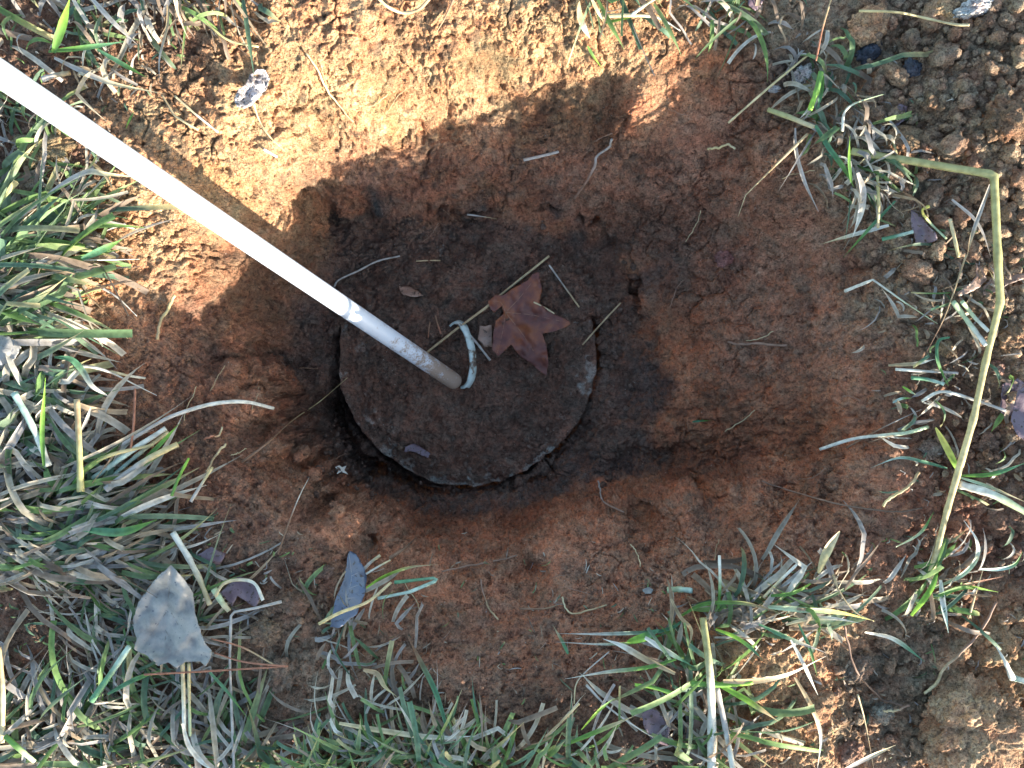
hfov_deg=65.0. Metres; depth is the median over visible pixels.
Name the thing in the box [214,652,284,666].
pine needle
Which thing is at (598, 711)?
green blade
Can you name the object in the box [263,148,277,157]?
straw
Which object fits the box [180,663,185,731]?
straw
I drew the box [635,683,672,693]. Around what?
green blade
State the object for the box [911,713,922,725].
soil clod
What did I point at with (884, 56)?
soil clod
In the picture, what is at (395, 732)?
dry blade
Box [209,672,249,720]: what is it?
green blade
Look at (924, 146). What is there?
soil clod
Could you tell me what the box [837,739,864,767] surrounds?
soil clod
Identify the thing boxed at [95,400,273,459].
straw
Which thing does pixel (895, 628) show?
soil clod
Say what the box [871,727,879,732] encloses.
soil clod
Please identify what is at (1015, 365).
soil clod
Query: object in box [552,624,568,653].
green blade
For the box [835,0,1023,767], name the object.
spoil crumbs
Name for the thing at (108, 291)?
dry blade
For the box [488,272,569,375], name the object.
maple leaf
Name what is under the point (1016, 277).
brown leaf
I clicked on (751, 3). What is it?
brown leaf
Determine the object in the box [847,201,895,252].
green blade
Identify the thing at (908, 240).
soil clod
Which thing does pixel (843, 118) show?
straw
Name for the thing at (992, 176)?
bent stalk
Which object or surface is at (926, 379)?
green blade
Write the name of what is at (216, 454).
root
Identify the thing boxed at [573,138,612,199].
branched root
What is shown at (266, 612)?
soil clod
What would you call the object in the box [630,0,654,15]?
straw
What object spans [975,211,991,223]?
soil clod
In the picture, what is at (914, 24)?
soil clod
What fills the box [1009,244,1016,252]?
soil clod
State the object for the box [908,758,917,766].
soil clod
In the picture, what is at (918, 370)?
straw
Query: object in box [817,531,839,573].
grass blade
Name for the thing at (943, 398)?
soil clod
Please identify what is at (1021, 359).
soil clod
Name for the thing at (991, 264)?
soil clod
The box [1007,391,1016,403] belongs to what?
soil clod
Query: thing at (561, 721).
straw
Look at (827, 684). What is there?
rim crumbs
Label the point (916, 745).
soil clod
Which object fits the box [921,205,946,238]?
straw
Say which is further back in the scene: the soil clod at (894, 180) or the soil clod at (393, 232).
the soil clod at (393, 232)
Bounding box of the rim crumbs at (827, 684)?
[1,0,1023,767]
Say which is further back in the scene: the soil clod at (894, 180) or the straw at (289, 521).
the straw at (289, 521)
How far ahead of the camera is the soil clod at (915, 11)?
0.97 m
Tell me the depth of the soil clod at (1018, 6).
0.92 m
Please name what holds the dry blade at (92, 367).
on the ground at (680, 468)
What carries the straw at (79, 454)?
on the lawn grass at (27, 383)
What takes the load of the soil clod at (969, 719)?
on the ground at (680, 468)
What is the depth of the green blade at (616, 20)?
0.98 m
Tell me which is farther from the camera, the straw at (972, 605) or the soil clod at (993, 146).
the straw at (972, 605)
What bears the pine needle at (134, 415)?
on the ground at (680, 468)
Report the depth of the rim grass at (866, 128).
0.97 m
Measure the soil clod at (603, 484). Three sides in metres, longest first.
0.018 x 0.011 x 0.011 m
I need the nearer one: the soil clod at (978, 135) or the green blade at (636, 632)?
the soil clod at (978, 135)
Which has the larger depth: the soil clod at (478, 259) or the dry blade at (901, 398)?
the soil clod at (478, 259)
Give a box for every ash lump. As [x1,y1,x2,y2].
[768,85,780,92]
[791,63,816,83]
[952,0,993,19]
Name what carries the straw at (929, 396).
on the ground at (680, 468)
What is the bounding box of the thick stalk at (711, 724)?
[699,617,716,767]
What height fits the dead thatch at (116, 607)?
0.042 m
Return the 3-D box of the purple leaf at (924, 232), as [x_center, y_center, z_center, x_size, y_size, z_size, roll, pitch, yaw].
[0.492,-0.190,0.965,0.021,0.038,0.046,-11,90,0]
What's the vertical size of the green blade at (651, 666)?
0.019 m
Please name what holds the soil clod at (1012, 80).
on the ground at (680, 468)
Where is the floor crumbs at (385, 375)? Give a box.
[292,219,639,503]
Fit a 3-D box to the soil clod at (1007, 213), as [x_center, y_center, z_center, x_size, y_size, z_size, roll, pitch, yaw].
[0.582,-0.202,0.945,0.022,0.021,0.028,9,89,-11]
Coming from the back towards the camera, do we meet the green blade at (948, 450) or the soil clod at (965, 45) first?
the green blade at (948, 450)
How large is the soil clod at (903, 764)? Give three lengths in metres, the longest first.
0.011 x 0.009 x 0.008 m
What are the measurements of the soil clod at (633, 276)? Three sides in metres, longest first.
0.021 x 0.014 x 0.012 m
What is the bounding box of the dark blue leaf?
[330,551,366,627]
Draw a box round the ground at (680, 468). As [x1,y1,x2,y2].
[0,0,1023,767]
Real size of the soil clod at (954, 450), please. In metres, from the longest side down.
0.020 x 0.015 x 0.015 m
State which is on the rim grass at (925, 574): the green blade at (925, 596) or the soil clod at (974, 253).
the green blade at (925, 596)
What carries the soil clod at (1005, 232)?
on the ground at (680, 468)
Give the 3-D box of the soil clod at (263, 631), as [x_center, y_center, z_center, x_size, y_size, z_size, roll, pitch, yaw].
[-0.299,0.301,0.980,0.041,0.028,0.037,-37,90,0]
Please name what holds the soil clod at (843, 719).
on the ground at (680, 468)
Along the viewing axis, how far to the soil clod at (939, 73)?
0.95 m
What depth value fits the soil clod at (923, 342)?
0.98 m
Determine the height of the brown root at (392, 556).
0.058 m
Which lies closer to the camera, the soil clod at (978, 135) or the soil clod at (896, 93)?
the soil clod at (978, 135)
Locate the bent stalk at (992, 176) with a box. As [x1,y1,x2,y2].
[850,147,1004,578]
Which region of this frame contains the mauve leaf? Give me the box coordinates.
[641,708,669,745]
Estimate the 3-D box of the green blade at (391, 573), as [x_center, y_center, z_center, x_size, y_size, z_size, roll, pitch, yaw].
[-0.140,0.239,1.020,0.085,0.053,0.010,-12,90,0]
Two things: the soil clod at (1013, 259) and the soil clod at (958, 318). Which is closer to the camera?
the soil clod at (1013, 259)
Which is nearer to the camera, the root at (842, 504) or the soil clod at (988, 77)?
the soil clod at (988, 77)
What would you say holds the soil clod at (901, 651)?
on the ground at (680, 468)
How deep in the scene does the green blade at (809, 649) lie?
0.96 m
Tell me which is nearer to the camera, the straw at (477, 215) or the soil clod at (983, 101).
the soil clod at (983, 101)
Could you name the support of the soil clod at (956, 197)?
on the ground at (680, 468)
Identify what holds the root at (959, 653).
on the ground at (680, 468)
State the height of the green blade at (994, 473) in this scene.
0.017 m
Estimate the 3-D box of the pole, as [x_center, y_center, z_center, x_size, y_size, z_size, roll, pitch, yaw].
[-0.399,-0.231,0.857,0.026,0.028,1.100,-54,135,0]
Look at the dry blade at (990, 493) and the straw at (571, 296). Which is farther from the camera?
the straw at (571, 296)
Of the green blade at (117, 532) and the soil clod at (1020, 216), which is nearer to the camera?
the soil clod at (1020, 216)
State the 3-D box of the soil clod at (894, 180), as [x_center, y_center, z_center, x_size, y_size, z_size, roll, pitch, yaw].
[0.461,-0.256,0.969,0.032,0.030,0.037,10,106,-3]
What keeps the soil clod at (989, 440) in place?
on the ground at (680, 468)
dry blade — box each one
[10,391,51,466]
[16,312,86,338]
[20,168,129,218]
[38,324,96,328]
[41,70,70,81]
[54,56,162,93]
[54,356,107,395]
[60,364,156,395]
[71,443,153,484]
[82,408,90,429]
[83,259,136,260]
[89,161,112,189]
[91,0,133,41]
[91,426,166,479]
[102,288,136,315]
[103,442,178,491]
[110,370,145,378]
[113,430,168,474]
[156,294,175,339]
[158,5,168,67]
[181,723,209,767]
[214,578,264,600]
[339,722,469,739]
[363,668,396,696]
[364,554,380,569]
[378,0,429,14]
[471,335,490,360]
[576,0,589,37]
[591,0,603,21]
[600,13,679,30]
[604,639,675,674]
[670,598,692,651]
[715,688,735,767]
[723,656,825,684]
[777,562,811,590]
[786,616,856,625]
[790,640,817,694]
[794,128,818,211]
[794,677,821,762]
[823,224,888,243]
[832,574,872,620]
[846,745,894,767]
[852,172,866,236]
[865,632,924,661]
[876,175,879,227]
[888,359,933,365]
[893,397,908,402]
[936,577,999,593]
[939,580,948,632]
[951,199,990,256]
[958,480,1023,514]
[967,184,989,255]
[996,646,1015,680]
[1013,675,1023,683]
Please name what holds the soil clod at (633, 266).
on the ground at (680, 468)
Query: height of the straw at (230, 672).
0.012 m
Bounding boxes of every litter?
[0,0,281,766]
[260,531,789,708]
[588,22,1023,767]
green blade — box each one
[3,734,35,762]
[40,378,45,465]
[48,41,123,52]
[51,0,69,52]
[81,239,121,260]
[84,519,156,536]
[87,155,96,168]
[89,645,131,702]
[97,49,146,77]
[107,670,160,694]
[144,422,180,457]
[170,458,189,495]
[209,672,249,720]
[366,564,436,587]
[377,577,437,599]
[407,635,447,725]
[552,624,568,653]
[558,621,680,634]
[563,631,669,644]
[563,715,635,745]
[567,659,675,678]
[581,699,612,729]
[587,46,600,66]
[605,18,627,23]
[627,629,658,642]
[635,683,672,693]
[645,636,693,666]
[681,601,784,615]
[691,680,752,687]
[714,680,775,719]
[715,628,760,657]
[717,555,721,611]
[759,624,825,652]
[768,578,817,596]
[768,605,868,619]
[798,624,816,673]
[807,71,823,110]
[814,125,853,186]
[817,76,823,109]
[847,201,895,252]
[848,141,851,182]
[871,456,946,468]
[882,230,913,240]
[896,512,933,546]
[910,560,939,615]
[911,376,944,385]
[935,336,949,382]
[935,427,956,467]
[935,521,979,588]
[938,586,995,595]
[960,477,1021,500]
[961,463,1023,476]
[980,553,1021,570]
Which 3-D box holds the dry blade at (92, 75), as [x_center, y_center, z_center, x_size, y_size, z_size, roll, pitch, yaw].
[-0.493,-0.371,0.980,0.140,0.011,0.013,18,90,0]
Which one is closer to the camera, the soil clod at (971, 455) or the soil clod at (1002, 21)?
the soil clod at (1002, 21)
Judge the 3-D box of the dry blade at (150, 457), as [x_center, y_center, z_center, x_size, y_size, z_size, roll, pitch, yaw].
[-0.450,0.099,0.976,0.097,0.024,0.012,-34,90,0]
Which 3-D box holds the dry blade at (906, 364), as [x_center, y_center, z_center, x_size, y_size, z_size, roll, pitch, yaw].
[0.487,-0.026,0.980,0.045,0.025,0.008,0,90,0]
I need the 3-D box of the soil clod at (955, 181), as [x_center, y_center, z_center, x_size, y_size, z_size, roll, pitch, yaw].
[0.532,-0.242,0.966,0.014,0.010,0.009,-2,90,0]
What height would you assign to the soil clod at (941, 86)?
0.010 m
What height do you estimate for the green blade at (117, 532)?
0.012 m
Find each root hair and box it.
[725,410,754,431]
[791,137,817,163]
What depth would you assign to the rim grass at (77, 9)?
0.99 m
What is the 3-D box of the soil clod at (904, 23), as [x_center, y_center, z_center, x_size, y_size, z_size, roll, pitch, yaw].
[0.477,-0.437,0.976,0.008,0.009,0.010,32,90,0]
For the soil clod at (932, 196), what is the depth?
0.96 m
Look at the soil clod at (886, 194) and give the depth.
0.98 m
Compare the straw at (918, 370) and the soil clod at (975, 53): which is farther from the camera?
the straw at (918, 370)
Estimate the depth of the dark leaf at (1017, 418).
0.95 m
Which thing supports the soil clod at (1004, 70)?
on the ground at (680, 468)
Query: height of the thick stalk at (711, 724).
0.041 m
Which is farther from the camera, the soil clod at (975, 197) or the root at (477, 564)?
the root at (477, 564)
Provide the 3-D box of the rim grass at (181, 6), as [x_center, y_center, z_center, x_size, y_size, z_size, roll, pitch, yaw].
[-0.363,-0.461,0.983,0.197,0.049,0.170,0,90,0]
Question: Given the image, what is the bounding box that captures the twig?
[241,377,347,462]
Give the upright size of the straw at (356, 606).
0.051 m
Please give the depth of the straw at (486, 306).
1.23 m
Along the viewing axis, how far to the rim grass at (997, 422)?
0.97 m
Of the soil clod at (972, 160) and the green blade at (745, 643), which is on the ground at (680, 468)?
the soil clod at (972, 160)
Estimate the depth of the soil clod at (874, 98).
0.97 m
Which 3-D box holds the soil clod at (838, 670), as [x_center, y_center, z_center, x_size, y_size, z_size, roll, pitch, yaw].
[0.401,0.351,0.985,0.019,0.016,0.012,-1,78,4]
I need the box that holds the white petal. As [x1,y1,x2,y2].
[335,465,346,473]
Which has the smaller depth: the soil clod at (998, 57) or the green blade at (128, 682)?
the soil clod at (998, 57)
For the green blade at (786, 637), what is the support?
on the rim grass at (745, 616)
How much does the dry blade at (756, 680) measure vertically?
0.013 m
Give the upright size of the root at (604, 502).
0.101 m
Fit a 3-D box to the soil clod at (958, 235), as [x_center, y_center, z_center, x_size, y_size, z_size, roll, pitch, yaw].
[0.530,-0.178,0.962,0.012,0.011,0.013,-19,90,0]
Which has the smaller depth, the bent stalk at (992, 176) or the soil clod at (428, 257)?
the bent stalk at (992, 176)
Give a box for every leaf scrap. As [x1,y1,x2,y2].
[404,444,429,457]
[478,325,491,346]
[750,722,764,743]
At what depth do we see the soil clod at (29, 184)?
0.98 m
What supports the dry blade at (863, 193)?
on the ground at (680, 468)
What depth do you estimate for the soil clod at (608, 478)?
1.23 m
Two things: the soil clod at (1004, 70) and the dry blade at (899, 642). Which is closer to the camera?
the soil clod at (1004, 70)
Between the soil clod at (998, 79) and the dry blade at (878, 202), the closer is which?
the soil clod at (998, 79)
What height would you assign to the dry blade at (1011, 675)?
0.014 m
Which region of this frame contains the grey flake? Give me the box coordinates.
[642,587,652,593]
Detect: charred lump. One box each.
[854,40,882,64]
[903,57,922,77]
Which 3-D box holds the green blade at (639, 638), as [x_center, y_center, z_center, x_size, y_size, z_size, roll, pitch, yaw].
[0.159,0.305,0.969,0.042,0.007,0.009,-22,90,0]
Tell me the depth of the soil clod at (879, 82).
0.96 m
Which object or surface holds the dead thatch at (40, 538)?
on the ground at (680, 468)
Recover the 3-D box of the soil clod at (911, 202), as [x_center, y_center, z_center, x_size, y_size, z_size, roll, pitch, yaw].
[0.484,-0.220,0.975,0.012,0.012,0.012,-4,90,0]
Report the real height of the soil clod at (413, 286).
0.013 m
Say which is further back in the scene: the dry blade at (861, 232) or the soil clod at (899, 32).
the dry blade at (861, 232)
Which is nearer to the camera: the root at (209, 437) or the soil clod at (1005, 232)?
the soil clod at (1005, 232)
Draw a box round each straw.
[0,646,5,742]
[74,399,83,491]
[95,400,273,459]
[161,94,198,130]
[170,531,211,605]
[174,95,218,132]
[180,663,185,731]
[187,662,190,735]
[189,467,212,501]
[192,5,258,47]
[211,587,230,612]
[228,600,281,767]
[253,103,286,152]
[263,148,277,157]
[277,478,308,553]
[318,581,391,624]
[333,255,399,286]
[366,559,390,574]
[426,255,549,352]
[467,214,494,218]
[520,603,561,609]
[545,703,579,737]
[548,265,579,307]
[561,596,606,613]
[573,651,608,703]
[582,302,620,344]
[585,684,651,736]
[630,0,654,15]
[728,52,810,122]
[738,133,808,215]
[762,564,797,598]
[767,107,814,128]
[815,0,831,60]
[819,425,928,450]
[841,94,882,131]
[844,279,937,323]
[845,409,921,448]
[857,694,873,767]
[859,10,969,25]
[882,471,919,506]
[895,368,958,373]
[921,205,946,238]
[921,390,1006,411]
[927,255,966,350]
[948,218,959,257]
[951,300,987,346]
[960,300,989,332]
[968,571,982,617]
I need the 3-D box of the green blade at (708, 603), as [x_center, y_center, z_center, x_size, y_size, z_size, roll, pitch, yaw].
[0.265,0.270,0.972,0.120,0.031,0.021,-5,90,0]
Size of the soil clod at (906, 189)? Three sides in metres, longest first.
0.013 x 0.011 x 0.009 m
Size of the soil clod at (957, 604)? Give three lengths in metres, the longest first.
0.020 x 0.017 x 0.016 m
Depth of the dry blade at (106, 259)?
0.99 m
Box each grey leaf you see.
[0,335,20,365]
[133,565,211,667]
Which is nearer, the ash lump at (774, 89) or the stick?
the ash lump at (774, 89)
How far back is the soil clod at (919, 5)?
0.96 m
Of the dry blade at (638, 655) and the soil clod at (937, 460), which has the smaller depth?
the dry blade at (638, 655)
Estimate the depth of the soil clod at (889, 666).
0.99 m
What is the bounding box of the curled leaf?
[234,69,269,108]
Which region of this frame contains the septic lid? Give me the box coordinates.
[339,234,596,486]
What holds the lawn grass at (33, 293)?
on the ground at (680, 468)
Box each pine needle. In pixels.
[129,388,135,447]
[144,665,287,675]
[211,638,272,663]
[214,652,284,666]
[435,315,441,333]
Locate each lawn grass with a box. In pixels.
[0,117,152,368]
[0,322,164,577]
[0,608,326,767]
[261,660,663,767]
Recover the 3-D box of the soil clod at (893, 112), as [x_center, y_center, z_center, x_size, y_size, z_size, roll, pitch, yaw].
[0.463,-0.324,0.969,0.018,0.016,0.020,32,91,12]
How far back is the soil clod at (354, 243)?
1.25 m
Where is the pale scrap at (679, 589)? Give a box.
[667,586,692,592]
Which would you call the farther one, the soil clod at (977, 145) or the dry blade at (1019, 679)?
the dry blade at (1019, 679)
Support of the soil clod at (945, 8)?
on the ground at (680, 468)
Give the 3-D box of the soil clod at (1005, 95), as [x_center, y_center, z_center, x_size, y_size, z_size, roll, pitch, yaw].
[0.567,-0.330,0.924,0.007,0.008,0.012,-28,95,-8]
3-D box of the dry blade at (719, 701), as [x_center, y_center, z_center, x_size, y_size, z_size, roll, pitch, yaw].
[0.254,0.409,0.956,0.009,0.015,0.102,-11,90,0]
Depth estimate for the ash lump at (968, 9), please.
0.93 m
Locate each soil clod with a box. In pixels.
[10,129,77,169]
[10,172,51,198]
[246,675,251,680]
[247,616,284,647]
[262,609,270,617]
[265,655,301,693]
[275,719,303,744]
[279,590,310,616]
[295,616,305,623]
[312,703,320,714]
[313,490,318,497]
[313,564,334,579]
[315,465,325,474]
[322,310,332,317]
[328,388,337,396]
[350,238,360,249]
[360,269,367,279]
[386,228,398,236]
[388,470,394,478]
[409,283,418,290]
[424,252,432,263]
[435,273,443,283]
[437,284,448,300]
[475,255,482,264]
[528,258,540,266]
[531,234,543,242]
[600,481,606,487]
[605,475,611,481]
[609,313,616,324]
[627,274,639,279]
[630,262,636,270]
[714,250,733,267]
[772,705,783,716]
[782,687,837,730]
[824,724,832,734]
[830,665,847,674]
[833,686,841,697]
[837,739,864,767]
[839,716,847,722]
[840,596,867,618]
[842,654,873,684]
[844,2,891,47]
[844,684,853,692]
[850,694,855,701]
[852,633,858,638]
[852,711,863,726]
[854,686,862,691]
[859,724,867,735]
[863,82,872,92]
[864,94,875,104]
[866,713,881,726]
[868,681,885,695]
[869,105,885,122]
[869,701,894,725]
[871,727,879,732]
[873,619,908,650]
[874,74,884,88]
[875,625,887,640]
[875,649,881,655]
[876,31,882,40]
[876,93,883,103]
[876,739,882,745]
[881,53,893,59]
[882,161,908,185]
[882,186,894,199]
[883,36,889,46]
[883,61,909,88]
[883,124,923,156]
[883,656,896,676]
[884,733,900,746]
[886,15,898,30]
[888,110,901,122]
[889,88,902,98]
[890,0,905,8]
[890,198,898,206]
[891,210,899,217]
[895,29,903,36]
[895,224,901,233]
[895,666,909,676]
[898,647,904,655]
[900,20,907,26]
[900,28,920,49]
[900,186,909,192]
[900,761,907,767]
[901,257,937,284]
[903,208,923,233]
[904,238,913,244]
[907,200,915,206]
[908,21,918,27]
[908,113,917,124]
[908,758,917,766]
[909,85,922,100]
[909,685,915,691]
[909,737,923,756]
[910,9,919,18]
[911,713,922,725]
[912,171,928,182]
[915,0,923,9]
[915,90,950,125]
[917,672,1023,767]
[918,652,927,661]
[919,37,930,46]
[919,153,934,160]
[919,180,944,211]
[919,338,928,346]
[919,437,944,460]
[920,0,944,34]
[920,143,928,152]
[926,42,961,66]
[927,78,934,86]
[928,632,940,641]
[929,0,960,24]
[930,131,941,138]
[930,240,946,261]
[932,214,953,227]
[933,434,950,443]
[933,456,941,462]
[935,70,943,78]
[935,83,946,89]
[937,129,968,158]
[938,341,956,358]
[939,123,950,132]
[939,269,953,278]
[939,314,951,328]
[939,395,947,400]
[942,470,948,476]
[944,445,957,460]
[945,194,959,206]
[947,26,962,42]
[947,76,955,83]
[947,101,963,116]
[947,601,960,612]
[948,257,962,271]
[949,178,961,186]
[950,229,960,238]
[951,202,971,230]
[951,419,958,425]
[953,186,961,194]
[954,60,965,70]
[954,306,967,321]
[956,295,963,304]
[957,73,968,78]
[957,93,976,109]
[959,50,968,60]
[960,18,973,30]
[961,41,970,49]
[961,116,966,123]
[961,185,968,191]
[963,238,981,262]
[965,658,975,666]
[966,152,984,167]
[967,262,987,279]
[967,451,974,458]
[968,70,977,79]
[968,602,980,611]
[969,191,981,203]
[970,58,977,66]
[971,130,984,140]
[971,281,982,296]
[971,430,1001,451]
[972,49,978,56]
[972,80,979,86]
[972,142,981,149]
[972,551,982,561]
[972,573,985,585]
[973,117,981,126]
[974,17,982,25]
[975,18,988,30]
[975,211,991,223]
[977,95,987,107]
[982,94,1023,143]
[982,252,989,259]
[982,448,993,462]
[983,81,996,92]
[984,60,997,76]
[985,15,995,28]
[985,30,1008,46]
[985,75,992,80]
[986,224,1013,241]
[986,535,992,540]
[987,0,1002,12]
[987,262,993,273]
[989,359,1004,375]
[990,143,998,150]
[992,52,1003,62]
[995,76,1003,83]
[997,11,1015,28]
[998,143,1020,164]
[998,320,1023,353]
[998,560,1004,565]
[999,184,1008,200]
[1000,201,1017,222]
[1001,64,1007,73]
[1002,92,1008,98]
[1002,442,1018,455]
[1003,74,1018,86]
[1006,84,1011,92]
[1006,266,1022,275]
[1006,432,1018,441]
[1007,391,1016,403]
[1008,255,1018,262]
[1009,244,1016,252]
[1010,168,1023,190]
[1011,0,1023,13]
[1011,33,1023,45]
[1011,44,1023,68]
[1011,363,1019,369]
[1012,227,1023,243]
[1013,190,1023,208]
[1014,606,1021,611]
[1015,353,1023,363]
[1016,77,1023,90]
[1016,211,1023,220]
[1016,250,1023,258]
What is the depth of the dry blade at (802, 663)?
0.95 m
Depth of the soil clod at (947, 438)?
0.99 m
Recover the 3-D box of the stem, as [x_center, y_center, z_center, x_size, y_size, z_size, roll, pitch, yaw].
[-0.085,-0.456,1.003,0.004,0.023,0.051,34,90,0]
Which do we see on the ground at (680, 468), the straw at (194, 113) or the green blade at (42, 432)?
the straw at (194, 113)
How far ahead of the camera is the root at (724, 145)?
1.06 m
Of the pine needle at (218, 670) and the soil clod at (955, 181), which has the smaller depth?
the pine needle at (218, 670)
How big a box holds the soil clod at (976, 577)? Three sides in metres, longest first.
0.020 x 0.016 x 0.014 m
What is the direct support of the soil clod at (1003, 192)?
on the ground at (680, 468)
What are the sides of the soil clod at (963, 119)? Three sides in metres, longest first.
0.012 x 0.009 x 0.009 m
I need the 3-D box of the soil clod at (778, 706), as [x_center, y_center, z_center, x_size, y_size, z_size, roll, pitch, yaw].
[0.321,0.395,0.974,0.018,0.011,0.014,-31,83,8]
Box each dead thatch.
[0,395,241,646]
[4,477,282,743]
[267,558,456,743]
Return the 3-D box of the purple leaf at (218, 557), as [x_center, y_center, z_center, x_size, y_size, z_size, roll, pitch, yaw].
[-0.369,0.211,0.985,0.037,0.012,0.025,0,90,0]
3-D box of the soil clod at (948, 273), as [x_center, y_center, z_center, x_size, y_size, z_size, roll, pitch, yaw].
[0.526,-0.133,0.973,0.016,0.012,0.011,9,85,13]
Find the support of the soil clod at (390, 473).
on the ground at (680, 468)
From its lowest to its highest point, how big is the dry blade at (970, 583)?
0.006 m
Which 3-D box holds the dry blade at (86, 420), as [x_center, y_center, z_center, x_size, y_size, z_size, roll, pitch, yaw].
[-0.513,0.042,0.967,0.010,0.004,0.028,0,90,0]
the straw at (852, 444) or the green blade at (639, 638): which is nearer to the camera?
the green blade at (639, 638)
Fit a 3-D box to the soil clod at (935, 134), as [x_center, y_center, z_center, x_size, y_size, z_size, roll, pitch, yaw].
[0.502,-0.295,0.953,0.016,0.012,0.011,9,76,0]
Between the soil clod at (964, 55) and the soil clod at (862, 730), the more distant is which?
the soil clod at (862, 730)
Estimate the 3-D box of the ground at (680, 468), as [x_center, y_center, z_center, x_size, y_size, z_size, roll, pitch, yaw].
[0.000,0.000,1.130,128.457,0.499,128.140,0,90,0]
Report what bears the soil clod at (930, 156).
on the ground at (680, 468)
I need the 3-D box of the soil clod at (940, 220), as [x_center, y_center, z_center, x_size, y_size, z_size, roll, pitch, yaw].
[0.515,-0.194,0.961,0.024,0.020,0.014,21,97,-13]
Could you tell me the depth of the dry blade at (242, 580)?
0.96 m
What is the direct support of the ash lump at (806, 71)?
on the ground at (680, 468)
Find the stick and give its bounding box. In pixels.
[523,150,558,160]
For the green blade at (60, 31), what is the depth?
0.96 m
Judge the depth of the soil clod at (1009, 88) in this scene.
0.92 m
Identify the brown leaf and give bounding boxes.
[683,719,706,764]
[748,0,763,10]
[956,262,986,295]
[983,273,1023,294]
[1000,378,1023,416]
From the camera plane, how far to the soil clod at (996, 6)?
0.93 m
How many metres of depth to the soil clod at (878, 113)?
0.97 m
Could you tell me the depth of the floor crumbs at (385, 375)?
1.25 m
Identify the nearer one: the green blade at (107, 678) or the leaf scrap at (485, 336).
the green blade at (107, 678)
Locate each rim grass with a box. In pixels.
[0,0,245,120]
[0,38,86,220]
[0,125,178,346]
[143,0,296,78]
[568,0,808,80]
[580,572,819,767]
[680,499,888,652]
[714,0,934,237]
[853,230,1022,559]
[881,519,1001,649]
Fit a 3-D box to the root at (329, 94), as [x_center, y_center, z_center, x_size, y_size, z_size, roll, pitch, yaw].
[-0.237,-0.381,1.042,0.008,0.083,0.075,-36,90,0]
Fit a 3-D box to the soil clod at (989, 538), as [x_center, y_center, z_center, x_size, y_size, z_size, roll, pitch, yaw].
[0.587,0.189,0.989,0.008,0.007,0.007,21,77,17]
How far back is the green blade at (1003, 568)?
0.97 m
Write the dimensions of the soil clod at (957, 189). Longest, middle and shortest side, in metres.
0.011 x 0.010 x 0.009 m
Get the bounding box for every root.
[204,427,222,439]
[205,443,226,471]
[306,53,353,122]
[388,538,414,559]
[442,555,516,571]
[480,579,498,619]
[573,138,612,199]
[593,133,612,142]
[597,480,623,512]
[707,143,735,149]
[727,341,787,346]
[762,480,922,512]
[844,625,902,705]
[883,705,909,712]
[923,601,996,693]
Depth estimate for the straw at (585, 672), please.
0.98 m
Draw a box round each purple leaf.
[198,547,225,566]
[221,577,259,606]
[910,208,936,242]
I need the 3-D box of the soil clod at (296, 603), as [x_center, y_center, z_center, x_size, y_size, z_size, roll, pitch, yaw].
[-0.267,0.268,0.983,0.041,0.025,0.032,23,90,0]
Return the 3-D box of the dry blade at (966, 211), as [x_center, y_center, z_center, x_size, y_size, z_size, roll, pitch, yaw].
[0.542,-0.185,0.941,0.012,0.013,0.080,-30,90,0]
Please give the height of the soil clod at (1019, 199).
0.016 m
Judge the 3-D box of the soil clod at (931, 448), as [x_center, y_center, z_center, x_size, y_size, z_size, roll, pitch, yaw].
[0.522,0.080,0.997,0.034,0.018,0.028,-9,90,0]
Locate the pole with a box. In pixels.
[0,57,461,388]
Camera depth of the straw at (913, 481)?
0.98 m
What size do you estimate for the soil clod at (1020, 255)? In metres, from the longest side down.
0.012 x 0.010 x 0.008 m
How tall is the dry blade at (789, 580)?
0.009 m
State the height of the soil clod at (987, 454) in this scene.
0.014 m
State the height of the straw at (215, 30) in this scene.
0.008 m
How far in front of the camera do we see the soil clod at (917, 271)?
0.97 m
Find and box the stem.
[433,0,453,36]
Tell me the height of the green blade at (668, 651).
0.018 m
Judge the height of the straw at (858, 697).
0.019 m
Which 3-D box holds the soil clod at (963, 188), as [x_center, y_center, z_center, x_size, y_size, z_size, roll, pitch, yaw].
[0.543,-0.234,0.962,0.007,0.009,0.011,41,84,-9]
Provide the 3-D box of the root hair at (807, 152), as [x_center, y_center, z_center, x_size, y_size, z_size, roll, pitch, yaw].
[0.364,-0.288,0.996,0.006,0.022,0.037,44,90,0]
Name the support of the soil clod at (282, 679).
on the ground at (680, 468)
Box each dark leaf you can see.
[895,104,906,125]
[1011,387,1023,439]
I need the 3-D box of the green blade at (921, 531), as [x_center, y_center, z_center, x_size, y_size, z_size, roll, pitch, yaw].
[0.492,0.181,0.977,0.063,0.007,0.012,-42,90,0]
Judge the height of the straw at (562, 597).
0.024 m
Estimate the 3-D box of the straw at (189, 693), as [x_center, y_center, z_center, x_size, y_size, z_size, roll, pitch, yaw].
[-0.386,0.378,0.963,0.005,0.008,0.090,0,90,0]
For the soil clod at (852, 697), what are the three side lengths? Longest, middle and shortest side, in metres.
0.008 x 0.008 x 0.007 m
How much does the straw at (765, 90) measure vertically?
0.045 m
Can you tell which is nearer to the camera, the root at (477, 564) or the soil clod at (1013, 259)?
the soil clod at (1013, 259)
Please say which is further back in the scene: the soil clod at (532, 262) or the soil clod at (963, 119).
the soil clod at (532, 262)
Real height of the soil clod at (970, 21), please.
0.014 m
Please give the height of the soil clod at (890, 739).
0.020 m
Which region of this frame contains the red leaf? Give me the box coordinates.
[399,286,422,296]
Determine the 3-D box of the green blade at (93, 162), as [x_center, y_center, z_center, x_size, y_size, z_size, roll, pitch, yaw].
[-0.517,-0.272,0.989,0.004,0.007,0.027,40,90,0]

